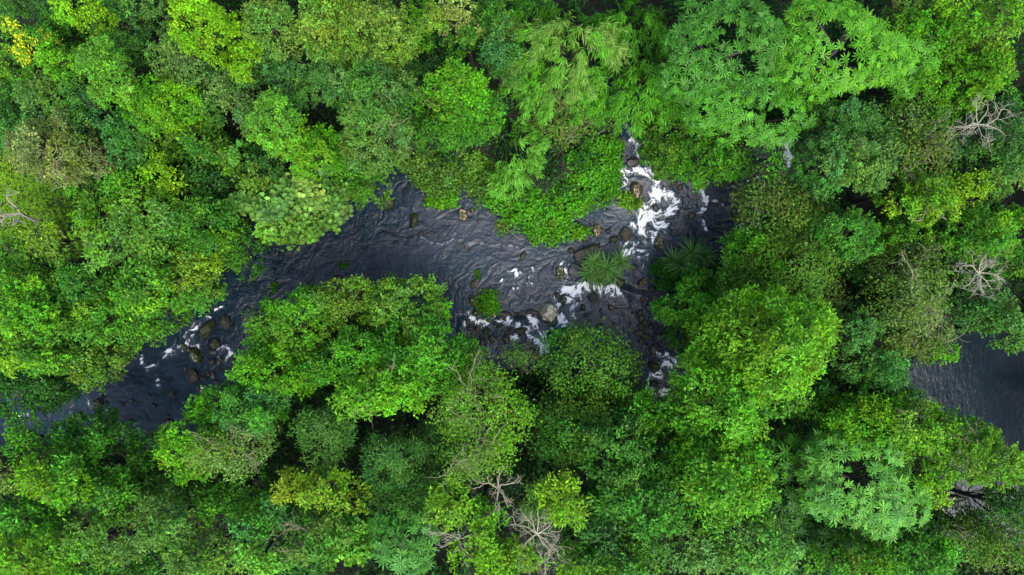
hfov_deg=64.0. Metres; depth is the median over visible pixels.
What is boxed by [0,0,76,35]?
tree
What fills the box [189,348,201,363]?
boulder
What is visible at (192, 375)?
boulder
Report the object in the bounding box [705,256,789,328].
tree
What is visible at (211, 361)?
rock
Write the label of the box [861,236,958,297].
tree
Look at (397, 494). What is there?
tree
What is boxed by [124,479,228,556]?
tree
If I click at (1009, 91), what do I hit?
tree
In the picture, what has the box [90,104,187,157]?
tree
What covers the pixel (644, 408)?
tree
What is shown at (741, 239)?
tree
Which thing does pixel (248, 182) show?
tree
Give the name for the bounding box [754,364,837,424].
tree
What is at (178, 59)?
tree
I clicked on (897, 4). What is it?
tree
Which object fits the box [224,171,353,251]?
tree
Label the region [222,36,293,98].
tree
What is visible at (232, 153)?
tree
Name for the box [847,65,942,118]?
tree
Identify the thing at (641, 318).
stone
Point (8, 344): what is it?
tree
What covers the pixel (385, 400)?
tree
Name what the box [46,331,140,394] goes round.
tree
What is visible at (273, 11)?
tree
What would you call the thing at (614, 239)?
rock
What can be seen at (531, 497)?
tree
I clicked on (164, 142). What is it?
tree
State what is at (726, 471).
tree
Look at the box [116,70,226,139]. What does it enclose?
tree
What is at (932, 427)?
tree
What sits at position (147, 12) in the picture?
tree
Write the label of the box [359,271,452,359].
tree
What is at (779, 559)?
tree
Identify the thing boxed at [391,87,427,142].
tree
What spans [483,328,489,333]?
rock
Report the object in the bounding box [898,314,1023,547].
river
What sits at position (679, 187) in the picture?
stone
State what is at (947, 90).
tree
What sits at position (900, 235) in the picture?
tree
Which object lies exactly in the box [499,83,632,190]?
thicket
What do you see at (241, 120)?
tree
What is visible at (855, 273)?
tree
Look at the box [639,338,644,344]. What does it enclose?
stone
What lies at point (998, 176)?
tree
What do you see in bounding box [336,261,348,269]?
water weed
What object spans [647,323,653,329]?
rock
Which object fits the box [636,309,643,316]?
stone
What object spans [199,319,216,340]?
boulder
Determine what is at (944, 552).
tree
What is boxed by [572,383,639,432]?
tree
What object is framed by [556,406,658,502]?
tree
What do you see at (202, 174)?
tree
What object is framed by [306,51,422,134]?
tree
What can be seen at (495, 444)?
tree
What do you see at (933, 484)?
tree
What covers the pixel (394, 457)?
tree
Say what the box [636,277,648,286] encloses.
boulder
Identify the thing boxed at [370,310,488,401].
tree
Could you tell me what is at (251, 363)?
tree
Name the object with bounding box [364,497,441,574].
tree
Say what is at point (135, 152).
tree
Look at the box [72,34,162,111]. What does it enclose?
tree
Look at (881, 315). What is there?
tree
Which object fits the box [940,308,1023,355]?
tree
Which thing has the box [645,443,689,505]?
tree
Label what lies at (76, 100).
tree
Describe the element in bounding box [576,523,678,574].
tree
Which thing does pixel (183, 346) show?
stone
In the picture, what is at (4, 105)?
tree
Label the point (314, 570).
tree
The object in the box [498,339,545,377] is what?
bush
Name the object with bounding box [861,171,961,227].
tree
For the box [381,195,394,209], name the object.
boulder
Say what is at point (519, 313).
rock
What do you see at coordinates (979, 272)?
dead tree
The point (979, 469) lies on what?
tree
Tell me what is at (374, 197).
bush
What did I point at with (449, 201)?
shrub
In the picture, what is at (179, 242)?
tree
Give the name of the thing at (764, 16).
tree
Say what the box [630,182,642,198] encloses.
boulder
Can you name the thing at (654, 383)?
rock
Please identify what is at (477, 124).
tree
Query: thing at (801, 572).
tree
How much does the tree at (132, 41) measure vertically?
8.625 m
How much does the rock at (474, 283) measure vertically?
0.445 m
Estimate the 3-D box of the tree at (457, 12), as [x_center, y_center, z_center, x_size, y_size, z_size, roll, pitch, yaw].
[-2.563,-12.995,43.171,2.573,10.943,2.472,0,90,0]
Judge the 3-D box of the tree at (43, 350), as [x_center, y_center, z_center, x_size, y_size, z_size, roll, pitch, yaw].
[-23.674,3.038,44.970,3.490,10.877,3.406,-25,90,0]
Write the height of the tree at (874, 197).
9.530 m
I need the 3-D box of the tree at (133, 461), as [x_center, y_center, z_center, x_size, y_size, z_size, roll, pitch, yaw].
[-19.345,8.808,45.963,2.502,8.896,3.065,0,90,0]
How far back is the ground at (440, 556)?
48.41 m
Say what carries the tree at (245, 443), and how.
on the ground at (440, 556)
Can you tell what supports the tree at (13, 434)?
on the ground at (440, 556)
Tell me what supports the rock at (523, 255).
on the river at (372, 241)
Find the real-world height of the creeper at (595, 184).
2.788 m
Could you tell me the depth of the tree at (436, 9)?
39.11 m
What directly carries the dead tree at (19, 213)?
on the ground at (440, 556)
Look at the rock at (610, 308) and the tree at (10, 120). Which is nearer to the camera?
the tree at (10, 120)
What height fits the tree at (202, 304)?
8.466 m
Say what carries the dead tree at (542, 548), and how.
on the ground at (440, 556)
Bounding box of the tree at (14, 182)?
[0,116,94,265]
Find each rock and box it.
[168,389,175,397]
[207,349,216,354]
[207,358,215,366]
[466,326,474,331]
[470,279,479,288]
[475,325,480,334]
[478,338,485,346]
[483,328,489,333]
[488,335,496,341]
[502,335,510,342]
[512,312,525,314]
[519,251,525,260]
[526,310,538,314]
[554,292,560,298]
[560,296,566,304]
[607,305,613,310]
[609,236,618,242]
[630,264,637,270]
[634,330,643,335]
[642,333,650,339]
[645,303,652,310]
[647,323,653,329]
[648,286,655,292]
[649,362,659,369]
[649,380,658,386]
[652,204,657,211]
[654,333,663,341]
[688,211,695,219]
[733,211,740,219]
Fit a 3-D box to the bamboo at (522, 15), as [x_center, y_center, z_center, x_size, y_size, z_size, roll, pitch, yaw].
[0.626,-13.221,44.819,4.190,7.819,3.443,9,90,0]
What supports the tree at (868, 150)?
on the ground at (440, 556)
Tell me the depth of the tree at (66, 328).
40.58 m
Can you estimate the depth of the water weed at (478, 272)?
49.84 m
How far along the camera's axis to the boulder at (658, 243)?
49.72 m
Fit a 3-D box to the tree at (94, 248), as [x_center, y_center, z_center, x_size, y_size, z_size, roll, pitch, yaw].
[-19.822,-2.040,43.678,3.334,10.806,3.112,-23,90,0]
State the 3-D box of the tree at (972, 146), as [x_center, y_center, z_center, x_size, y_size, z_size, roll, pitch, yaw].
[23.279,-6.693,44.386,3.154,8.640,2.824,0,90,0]
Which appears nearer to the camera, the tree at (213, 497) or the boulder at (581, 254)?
the tree at (213, 497)
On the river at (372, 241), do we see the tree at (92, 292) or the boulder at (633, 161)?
the boulder at (633, 161)
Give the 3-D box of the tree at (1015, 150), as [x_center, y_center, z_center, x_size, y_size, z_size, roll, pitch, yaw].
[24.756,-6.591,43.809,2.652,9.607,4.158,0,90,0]
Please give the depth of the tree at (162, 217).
39.48 m
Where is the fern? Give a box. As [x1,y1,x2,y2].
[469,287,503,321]
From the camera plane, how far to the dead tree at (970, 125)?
39.33 m
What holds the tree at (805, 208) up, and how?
on the ground at (440, 556)
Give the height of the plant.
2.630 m
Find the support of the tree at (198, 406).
on the ground at (440, 556)
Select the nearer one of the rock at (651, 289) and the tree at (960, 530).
the tree at (960, 530)
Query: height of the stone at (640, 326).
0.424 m
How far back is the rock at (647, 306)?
50.12 m
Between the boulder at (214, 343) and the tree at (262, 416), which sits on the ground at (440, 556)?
the tree at (262, 416)
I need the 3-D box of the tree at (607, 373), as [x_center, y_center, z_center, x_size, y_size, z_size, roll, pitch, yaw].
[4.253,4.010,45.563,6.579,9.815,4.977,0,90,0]
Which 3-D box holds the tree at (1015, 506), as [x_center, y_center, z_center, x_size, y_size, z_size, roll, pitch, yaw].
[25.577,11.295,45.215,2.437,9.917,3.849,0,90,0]
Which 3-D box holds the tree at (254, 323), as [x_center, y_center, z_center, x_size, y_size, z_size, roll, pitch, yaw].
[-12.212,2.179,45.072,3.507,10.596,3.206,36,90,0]
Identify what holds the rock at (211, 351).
on the river at (372, 241)
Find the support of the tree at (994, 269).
on the ground at (440, 556)
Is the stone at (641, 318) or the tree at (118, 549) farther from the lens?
the stone at (641, 318)
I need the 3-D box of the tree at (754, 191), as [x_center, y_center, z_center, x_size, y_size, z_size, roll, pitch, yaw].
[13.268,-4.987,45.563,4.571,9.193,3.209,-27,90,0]
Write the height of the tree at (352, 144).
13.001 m
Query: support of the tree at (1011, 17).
on the ground at (440, 556)
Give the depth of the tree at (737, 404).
38.69 m
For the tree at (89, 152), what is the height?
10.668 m
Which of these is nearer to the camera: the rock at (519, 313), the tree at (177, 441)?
the tree at (177, 441)
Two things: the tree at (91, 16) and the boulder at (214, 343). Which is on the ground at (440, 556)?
the tree at (91, 16)
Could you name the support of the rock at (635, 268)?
on the river at (372, 241)
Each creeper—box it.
[475,132,625,248]
[612,188,646,215]
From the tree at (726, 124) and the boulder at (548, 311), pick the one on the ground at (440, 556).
the tree at (726, 124)
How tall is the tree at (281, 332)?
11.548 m
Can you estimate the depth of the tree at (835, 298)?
42.81 m
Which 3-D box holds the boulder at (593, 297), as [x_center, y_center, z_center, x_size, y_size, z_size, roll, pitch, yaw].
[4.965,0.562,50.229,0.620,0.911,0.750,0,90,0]
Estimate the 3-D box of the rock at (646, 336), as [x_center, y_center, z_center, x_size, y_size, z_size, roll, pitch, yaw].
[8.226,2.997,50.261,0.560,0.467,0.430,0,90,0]
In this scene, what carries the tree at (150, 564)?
on the ground at (440, 556)
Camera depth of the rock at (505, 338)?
50.05 m
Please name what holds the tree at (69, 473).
on the ground at (440, 556)
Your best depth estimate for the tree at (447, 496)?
37.85 m
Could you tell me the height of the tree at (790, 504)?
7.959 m
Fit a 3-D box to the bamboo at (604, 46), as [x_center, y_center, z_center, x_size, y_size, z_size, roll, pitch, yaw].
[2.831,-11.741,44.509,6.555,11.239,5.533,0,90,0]
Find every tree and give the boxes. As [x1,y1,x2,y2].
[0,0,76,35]
[0,12,92,72]
[0,40,66,101]
[0,79,56,121]
[0,104,66,157]
[0,116,94,265]
[0,185,80,240]
[0,233,69,297]
[0,269,83,341]
[0,318,64,378]
[0,365,83,425]
[0,410,60,464]
[0,439,104,498]
[0,484,81,547]
[0,507,117,574]
[2,105,133,190]
[7,440,142,519]
[11,68,106,120]
[13,213,118,269]
[13,319,117,379]
[19,295,107,347]
[31,38,137,100]
[35,8,94,61]
[44,402,153,469]
[45,523,151,574]
[46,259,151,310]
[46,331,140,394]
[47,0,159,58]
[51,75,157,135]
[52,489,181,573]
[54,126,157,180]
[57,160,139,196]
[59,101,136,149]
[65,188,153,234]
[69,287,172,350]
[71,459,184,527]
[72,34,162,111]
[79,218,162,276]
[82,0,159,67]
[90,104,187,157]
[94,159,183,202]
[101,185,220,264]
[103,127,180,176]
[103,251,193,319]
[107,289,193,351]
[114,526,196,574]
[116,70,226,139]
[116,462,193,520]
[124,424,202,478]
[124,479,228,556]
[130,227,206,276]
[132,147,216,199]
[138,0,188,38]
[141,28,236,106]
[141,118,183,155]
[150,271,231,317]
[150,414,240,487]
[157,241,234,303]
[158,140,211,164]
[159,109,206,141]
[161,184,249,258]
[161,515,254,574]
[165,0,259,74]
[174,54,240,104]
[174,156,235,206]
[176,119,247,177]
[176,403,285,486]
[181,380,251,436]
[183,82,242,130]
[185,457,282,528]
[201,149,245,212]
[203,66,278,122]
[211,374,292,440]
[212,30,253,60]
[214,208,270,281]
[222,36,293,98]
[222,485,311,550]
[223,137,262,170]
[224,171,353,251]
[224,332,320,400]
[231,160,284,195]
[231,514,302,574]
[232,105,296,150]
[236,0,309,72]
[240,293,310,363]
[242,139,291,180]
[243,85,314,168]
[247,52,328,119]
[263,281,341,357]
[263,491,378,574]
[269,448,329,507]
[281,160,364,214]
[283,540,329,574]
[287,403,357,480]
[288,122,361,185]
[289,452,372,517]
[292,340,357,388]
[294,0,423,75]
[304,35,348,65]
[305,274,378,333]
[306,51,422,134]
[320,154,381,201]
[325,353,438,428]
[327,324,401,385]
[334,498,390,567]
[336,78,415,178]
[357,418,431,496]
[358,442,437,538]
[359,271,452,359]
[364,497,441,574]
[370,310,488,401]
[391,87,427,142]
[400,0,439,62]
[402,51,456,90]
[410,72,441,130]
[410,112,489,156]
[411,408,455,474]
[414,28,460,62]
[416,0,458,52]
[421,346,541,494]
[421,456,479,533]
[422,56,489,121]
[427,494,482,566]
[431,77,508,145]
[438,0,485,71]
[439,22,484,71]
[445,504,550,574]
[457,474,510,550]
[467,0,523,54]
[467,457,524,523]
[476,14,525,94]
[489,91,512,115]
[504,478,572,569]
[510,0,558,44]
[516,461,548,525]
[518,511,571,574]
[524,387,612,470]
[530,316,653,406]
[531,456,592,536]
[553,523,587,574]
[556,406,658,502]
[567,484,629,574]
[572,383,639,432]
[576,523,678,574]
[584,451,696,557]
[606,380,680,440]
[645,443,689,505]
[649,263,727,336]
[651,419,710,475]
[652,0,811,114]
[656,507,727,574]
[660,341,777,458]
[663,425,781,532]
[664,128,758,193]
[681,494,805,574]
[682,72,817,152]
[682,280,844,409]
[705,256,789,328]
[716,225,788,285]
[722,164,839,250]
[724,221,854,299]
[727,161,800,229]
[733,143,792,179]
[750,424,806,487]
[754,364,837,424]
[755,476,813,539]
[761,96,892,153]
[768,0,918,105]
[771,263,857,359]
[775,126,856,203]
[783,393,851,449]
[784,533,855,574]
[787,512,861,562]
[793,132,905,195]
[793,422,934,543]
[798,202,884,267]
[802,533,895,574]
[807,389,915,459]
[814,362,875,407]
[819,304,885,361]
[821,114,906,155]
[822,342,881,383]
[824,342,911,391]
[829,244,887,289]
[831,27,943,101]
[837,522,970,574]
[841,250,958,342]
[841,292,910,336]
[844,390,973,459]
[845,211,937,257]
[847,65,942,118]
[849,163,952,207]
[850,378,930,422]
[853,128,961,195]
[855,424,912,464]
[856,449,955,510]
[859,0,953,52]
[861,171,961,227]
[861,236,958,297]
[863,88,962,156]
[867,4,991,77]
[872,313,965,364]
[878,0,989,56]
[881,168,995,211]
[893,45,1017,117]
[894,245,1010,298]
[899,201,1023,264]
[902,341,961,366]
[903,85,982,128]
[907,35,1016,104]
[908,90,1021,158]
[908,250,976,304]
[909,406,1023,493]
[922,495,1022,571]
[923,132,1000,185]
[927,272,1023,337]
[928,470,1023,545]
[930,114,1023,197]
[931,237,1023,294]
[933,476,986,519]
[935,95,1023,148]
[935,496,1023,574]
[936,23,993,74]
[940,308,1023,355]
[941,204,1023,239]
[947,65,1023,119]
[953,157,1023,205]
[959,0,1023,61]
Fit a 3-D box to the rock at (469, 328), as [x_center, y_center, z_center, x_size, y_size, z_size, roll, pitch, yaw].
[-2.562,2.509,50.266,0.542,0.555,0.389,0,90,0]
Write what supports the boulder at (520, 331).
on the river at (372, 241)
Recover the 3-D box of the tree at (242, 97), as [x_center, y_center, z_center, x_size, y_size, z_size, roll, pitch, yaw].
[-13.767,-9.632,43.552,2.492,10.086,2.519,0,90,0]
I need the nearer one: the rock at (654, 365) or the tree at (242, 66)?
the tree at (242, 66)
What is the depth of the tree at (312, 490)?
38.89 m
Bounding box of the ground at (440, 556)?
[0,0,1023,574]
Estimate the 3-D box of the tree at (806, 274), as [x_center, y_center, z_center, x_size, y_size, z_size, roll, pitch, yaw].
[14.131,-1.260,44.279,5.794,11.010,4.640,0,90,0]
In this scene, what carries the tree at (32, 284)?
on the ground at (440, 556)
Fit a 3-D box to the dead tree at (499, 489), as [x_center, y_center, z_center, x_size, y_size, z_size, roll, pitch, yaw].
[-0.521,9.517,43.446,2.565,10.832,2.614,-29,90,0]
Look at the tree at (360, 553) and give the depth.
39.70 m
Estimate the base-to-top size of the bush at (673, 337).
6.638 m
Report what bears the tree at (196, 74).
on the ground at (440, 556)
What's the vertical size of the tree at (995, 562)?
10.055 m
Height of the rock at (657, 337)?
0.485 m
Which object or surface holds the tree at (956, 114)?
on the ground at (440, 556)
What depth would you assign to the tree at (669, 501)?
39.26 m
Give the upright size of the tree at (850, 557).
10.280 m
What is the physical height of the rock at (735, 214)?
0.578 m
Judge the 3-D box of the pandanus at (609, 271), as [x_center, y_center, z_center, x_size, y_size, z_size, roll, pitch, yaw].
[5.582,-1.226,49.083,3.771,2.726,2.952,0,90,0]
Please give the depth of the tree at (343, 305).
41.50 m
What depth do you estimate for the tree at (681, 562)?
40.12 m
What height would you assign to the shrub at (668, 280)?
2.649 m
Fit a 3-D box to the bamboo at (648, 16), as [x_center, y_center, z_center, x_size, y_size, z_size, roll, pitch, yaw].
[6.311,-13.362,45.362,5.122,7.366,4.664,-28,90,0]
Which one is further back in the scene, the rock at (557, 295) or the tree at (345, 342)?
the rock at (557, 295)
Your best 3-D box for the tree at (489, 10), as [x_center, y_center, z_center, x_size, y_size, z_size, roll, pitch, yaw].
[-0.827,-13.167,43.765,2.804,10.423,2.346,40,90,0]
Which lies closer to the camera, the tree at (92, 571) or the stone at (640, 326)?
the tree at (92, 571)
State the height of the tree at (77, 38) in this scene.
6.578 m
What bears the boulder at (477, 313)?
on the river at (372, 241)
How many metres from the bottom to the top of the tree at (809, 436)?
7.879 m
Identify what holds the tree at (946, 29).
on the ground at (440, 556)
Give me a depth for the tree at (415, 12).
40.08 m
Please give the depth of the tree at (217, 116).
40.63 m
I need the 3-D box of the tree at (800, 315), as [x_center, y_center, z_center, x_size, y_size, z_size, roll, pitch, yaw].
[12.303,2.787,41.824,7.159,14.745,6.325,0,90,0]
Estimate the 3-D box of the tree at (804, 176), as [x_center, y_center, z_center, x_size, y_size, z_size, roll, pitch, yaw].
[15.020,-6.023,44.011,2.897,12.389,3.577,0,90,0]
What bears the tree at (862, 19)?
on the ground at (440, 556)
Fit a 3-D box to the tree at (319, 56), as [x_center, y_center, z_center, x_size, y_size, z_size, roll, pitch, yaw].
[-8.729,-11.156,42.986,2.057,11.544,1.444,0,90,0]
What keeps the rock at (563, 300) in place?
on the river at (372, 241)
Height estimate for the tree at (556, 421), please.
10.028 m
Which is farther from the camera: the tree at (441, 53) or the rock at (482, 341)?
the rock at (482, 341)
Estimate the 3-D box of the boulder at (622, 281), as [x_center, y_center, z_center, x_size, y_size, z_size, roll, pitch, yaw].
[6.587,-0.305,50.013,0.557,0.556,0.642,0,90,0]
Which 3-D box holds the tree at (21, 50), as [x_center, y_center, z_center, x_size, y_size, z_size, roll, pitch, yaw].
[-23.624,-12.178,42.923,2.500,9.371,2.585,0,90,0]
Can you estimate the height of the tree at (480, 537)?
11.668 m
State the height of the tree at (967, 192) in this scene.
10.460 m
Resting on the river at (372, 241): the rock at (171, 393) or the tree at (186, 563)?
the rock at (171, 393)
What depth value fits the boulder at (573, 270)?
49.60 m
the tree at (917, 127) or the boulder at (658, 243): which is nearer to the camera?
the tree at (917, 127)
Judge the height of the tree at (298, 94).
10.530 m
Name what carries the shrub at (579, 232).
on the ground at (440, 556)
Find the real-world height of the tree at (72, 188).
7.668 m
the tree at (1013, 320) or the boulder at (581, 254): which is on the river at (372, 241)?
the boulder at (581, 254)
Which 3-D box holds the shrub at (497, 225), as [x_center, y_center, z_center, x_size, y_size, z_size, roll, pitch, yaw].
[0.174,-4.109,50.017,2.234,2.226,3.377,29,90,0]
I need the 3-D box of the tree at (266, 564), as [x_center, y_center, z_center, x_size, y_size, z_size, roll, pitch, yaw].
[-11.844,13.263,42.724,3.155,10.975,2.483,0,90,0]
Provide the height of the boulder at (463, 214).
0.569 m
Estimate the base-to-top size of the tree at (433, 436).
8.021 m
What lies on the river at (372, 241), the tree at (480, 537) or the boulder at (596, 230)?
the boulder at (596, 230)
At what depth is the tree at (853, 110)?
40.37 m
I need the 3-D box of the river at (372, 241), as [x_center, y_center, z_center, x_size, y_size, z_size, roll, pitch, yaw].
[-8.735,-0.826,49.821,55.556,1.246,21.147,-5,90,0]
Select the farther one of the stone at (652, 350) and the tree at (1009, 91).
the stone at (652, 350)
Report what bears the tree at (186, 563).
on the ground at (440, 556)
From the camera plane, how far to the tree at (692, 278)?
43.29 m
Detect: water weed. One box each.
[269,281,278,292]
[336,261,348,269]
[473,269,482,279]
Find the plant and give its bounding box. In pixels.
[548,327,574,350]
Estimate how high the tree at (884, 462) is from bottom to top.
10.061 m
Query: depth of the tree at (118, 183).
40.82 m
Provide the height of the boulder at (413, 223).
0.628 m
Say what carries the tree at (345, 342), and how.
on the ground at (440, 556)
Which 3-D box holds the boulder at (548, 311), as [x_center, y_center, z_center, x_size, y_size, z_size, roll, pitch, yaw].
[2.228,1.454,50.063,1.256,1.212,1.302,0,90,0]
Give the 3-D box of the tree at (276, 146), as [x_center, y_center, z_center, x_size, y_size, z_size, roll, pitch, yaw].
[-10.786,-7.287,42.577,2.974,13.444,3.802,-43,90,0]
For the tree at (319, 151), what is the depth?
39.33 m
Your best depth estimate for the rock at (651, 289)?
49.80 m
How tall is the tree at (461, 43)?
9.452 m
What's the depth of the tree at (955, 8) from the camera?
39.57 m
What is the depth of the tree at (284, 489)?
38.44 m
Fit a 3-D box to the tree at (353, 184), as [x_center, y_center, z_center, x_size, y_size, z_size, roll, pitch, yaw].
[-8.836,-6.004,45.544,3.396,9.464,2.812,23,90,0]
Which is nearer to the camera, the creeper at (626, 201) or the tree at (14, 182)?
the tree at (14, 182)
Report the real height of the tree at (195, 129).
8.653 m
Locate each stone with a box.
[181,343,186,350]
[568,247,573,252]
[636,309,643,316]
[637,323,645,329]
[638,315,644,322]
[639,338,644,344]
[649,345,655,355]
[676,184,682,190]
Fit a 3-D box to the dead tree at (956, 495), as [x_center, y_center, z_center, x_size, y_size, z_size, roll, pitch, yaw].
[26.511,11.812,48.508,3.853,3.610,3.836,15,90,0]
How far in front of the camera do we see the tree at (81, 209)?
40.97 m
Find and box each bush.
[336,167,394,210]
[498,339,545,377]
[631,93,704,183]
[661,314,729,370]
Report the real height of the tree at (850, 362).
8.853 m
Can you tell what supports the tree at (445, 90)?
on the ground at (440, 556)
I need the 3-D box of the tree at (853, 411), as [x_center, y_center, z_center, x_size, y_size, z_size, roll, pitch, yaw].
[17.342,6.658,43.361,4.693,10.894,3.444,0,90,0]
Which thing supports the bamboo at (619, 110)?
on the ground at (440, 556)
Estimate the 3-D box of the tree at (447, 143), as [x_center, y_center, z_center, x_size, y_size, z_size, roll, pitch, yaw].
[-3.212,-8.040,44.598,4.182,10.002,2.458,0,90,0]
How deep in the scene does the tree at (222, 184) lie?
42.96 m
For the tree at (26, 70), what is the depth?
40.93 m
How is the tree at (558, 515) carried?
on the ground at (440, 556)
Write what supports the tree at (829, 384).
on the ground at (440, 556)
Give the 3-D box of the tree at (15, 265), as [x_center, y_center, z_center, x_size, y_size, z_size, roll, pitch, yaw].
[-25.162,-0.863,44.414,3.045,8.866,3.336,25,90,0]
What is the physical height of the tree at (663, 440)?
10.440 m
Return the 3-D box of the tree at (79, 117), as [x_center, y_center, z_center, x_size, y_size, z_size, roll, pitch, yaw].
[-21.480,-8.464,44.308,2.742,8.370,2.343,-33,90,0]
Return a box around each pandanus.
[574,242,634,290]
[657,235,719,281]
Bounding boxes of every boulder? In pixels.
[93,398,103,407]
[186,368,198,382]
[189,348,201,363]
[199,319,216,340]
[209,339,219,348]
[220,314,230,329]
[331,275,344,287]
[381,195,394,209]
[409,213,417,227]
[458,209,467,220]
[469,294,478,306]
[472,309,481,316]
[515,327,525,334]
[538,302,558,321]
[556,266,564,280]
[567,263,583,276]
[574,244,600,260]
[588,291,597,302]
[592,224,600,236]
[615,278,624,287]
[619,227,632,241]
[626,157,639,166]
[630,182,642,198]
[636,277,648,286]
[654,236,663,249]
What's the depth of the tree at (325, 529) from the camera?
38.82 m
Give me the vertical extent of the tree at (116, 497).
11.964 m
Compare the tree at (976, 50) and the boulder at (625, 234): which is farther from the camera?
the boulder at (625, 234)
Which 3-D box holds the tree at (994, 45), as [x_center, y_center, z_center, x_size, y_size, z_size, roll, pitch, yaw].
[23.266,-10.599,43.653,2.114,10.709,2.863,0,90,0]
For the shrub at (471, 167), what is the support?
on the ground at (440, 556)
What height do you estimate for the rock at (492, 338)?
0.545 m
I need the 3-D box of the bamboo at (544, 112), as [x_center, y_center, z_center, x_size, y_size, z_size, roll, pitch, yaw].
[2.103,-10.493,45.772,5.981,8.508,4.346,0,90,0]
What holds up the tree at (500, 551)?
on the ground at (440, 556)
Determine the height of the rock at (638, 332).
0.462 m
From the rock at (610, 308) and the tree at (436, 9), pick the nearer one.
the tree at (436, 9)
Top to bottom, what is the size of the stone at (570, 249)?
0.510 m
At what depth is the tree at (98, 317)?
41.09 m
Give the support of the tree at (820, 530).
on the ground at (440, 556)
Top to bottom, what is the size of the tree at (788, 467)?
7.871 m
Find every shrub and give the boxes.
[398,141,502,209]
[422,188,462,210]
[494,207,526,245]
[566,222,592,242]
[647,253,685,293]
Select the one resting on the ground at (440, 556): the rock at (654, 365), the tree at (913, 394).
the tree at (913, 394)
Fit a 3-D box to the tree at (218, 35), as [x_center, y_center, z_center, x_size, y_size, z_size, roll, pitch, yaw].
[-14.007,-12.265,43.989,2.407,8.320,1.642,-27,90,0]
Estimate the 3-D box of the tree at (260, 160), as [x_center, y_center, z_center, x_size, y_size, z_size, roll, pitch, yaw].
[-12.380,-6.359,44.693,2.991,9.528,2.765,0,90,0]
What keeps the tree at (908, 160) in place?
on the ground at (440, 556)
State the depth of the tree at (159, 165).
40.52 m
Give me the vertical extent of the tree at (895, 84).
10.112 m
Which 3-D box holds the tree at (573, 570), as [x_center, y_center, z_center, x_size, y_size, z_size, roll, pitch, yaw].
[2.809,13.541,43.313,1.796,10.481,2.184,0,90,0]
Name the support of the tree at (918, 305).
on the ground at (440, 556)
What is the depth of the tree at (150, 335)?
43.98 m
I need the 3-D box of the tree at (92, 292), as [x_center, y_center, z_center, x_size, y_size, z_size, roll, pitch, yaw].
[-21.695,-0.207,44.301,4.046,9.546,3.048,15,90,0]
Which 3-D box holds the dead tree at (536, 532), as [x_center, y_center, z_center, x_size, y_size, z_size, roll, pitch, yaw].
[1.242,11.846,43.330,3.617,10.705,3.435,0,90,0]
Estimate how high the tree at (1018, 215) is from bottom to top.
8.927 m
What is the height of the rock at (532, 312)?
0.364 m
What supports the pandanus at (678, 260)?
on the ground at (440, 556)
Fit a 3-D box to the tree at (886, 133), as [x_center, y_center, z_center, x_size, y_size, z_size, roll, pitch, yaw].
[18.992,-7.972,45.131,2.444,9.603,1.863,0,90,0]
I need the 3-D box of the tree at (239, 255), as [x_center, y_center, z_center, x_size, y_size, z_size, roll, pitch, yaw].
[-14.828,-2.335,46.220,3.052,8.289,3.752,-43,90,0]
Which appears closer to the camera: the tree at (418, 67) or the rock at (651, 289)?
the tree at (418, 67)
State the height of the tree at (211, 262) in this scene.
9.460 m
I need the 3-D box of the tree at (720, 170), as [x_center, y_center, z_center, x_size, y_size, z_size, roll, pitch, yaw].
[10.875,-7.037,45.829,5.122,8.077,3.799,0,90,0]
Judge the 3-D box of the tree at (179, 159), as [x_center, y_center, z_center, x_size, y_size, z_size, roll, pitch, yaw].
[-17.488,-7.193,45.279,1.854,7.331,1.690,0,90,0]
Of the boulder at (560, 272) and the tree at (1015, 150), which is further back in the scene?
the boulder at (560, 272)
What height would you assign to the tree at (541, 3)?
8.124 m
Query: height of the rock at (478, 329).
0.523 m
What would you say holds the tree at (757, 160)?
on the ground at (440, 556)
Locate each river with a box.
[0,79,815,460]
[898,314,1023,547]
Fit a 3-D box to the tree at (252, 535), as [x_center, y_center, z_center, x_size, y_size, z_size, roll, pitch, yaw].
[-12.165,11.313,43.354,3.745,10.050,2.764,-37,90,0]
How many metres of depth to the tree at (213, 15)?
37.20 m
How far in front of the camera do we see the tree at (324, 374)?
40.59 m
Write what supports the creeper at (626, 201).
on the ground at (440, 556)
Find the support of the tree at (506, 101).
on the ground at (440, 556)
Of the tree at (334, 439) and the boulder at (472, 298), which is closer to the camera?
the tree at (334, 439)
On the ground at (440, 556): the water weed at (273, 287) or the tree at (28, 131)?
the tree at (28, 131)
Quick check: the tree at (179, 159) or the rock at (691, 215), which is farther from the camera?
the rock at (691, 215)
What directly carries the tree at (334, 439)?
on the ground at (440, 556)
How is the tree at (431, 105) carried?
on the ground at (440, 556)
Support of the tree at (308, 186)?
on the ground at (440, 556)
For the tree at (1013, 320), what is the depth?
40.84 m
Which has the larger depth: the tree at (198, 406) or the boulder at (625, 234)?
the boulder at (625, 234)
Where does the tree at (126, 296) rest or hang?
on the ground at (440, 556)
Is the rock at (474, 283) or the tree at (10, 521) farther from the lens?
the rock at (474, 283)
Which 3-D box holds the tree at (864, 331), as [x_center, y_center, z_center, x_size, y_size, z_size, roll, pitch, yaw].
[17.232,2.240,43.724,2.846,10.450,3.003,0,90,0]
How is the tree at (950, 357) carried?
on the ground at (440, 556)
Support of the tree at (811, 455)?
on the ground at (440, 556)
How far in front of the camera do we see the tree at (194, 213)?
40.77 m
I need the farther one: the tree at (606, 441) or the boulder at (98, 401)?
the boulder at (98, 401)
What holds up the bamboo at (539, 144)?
on the ground at (440, 556)
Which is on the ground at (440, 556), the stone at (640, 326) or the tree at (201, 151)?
the tree at (201, 151)
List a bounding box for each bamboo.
[484,120,551,201]
[490,0,562,67]
[497,58,606,128]
[505,1,631,106]
[577,0,668,76]
[581,28,702,139]

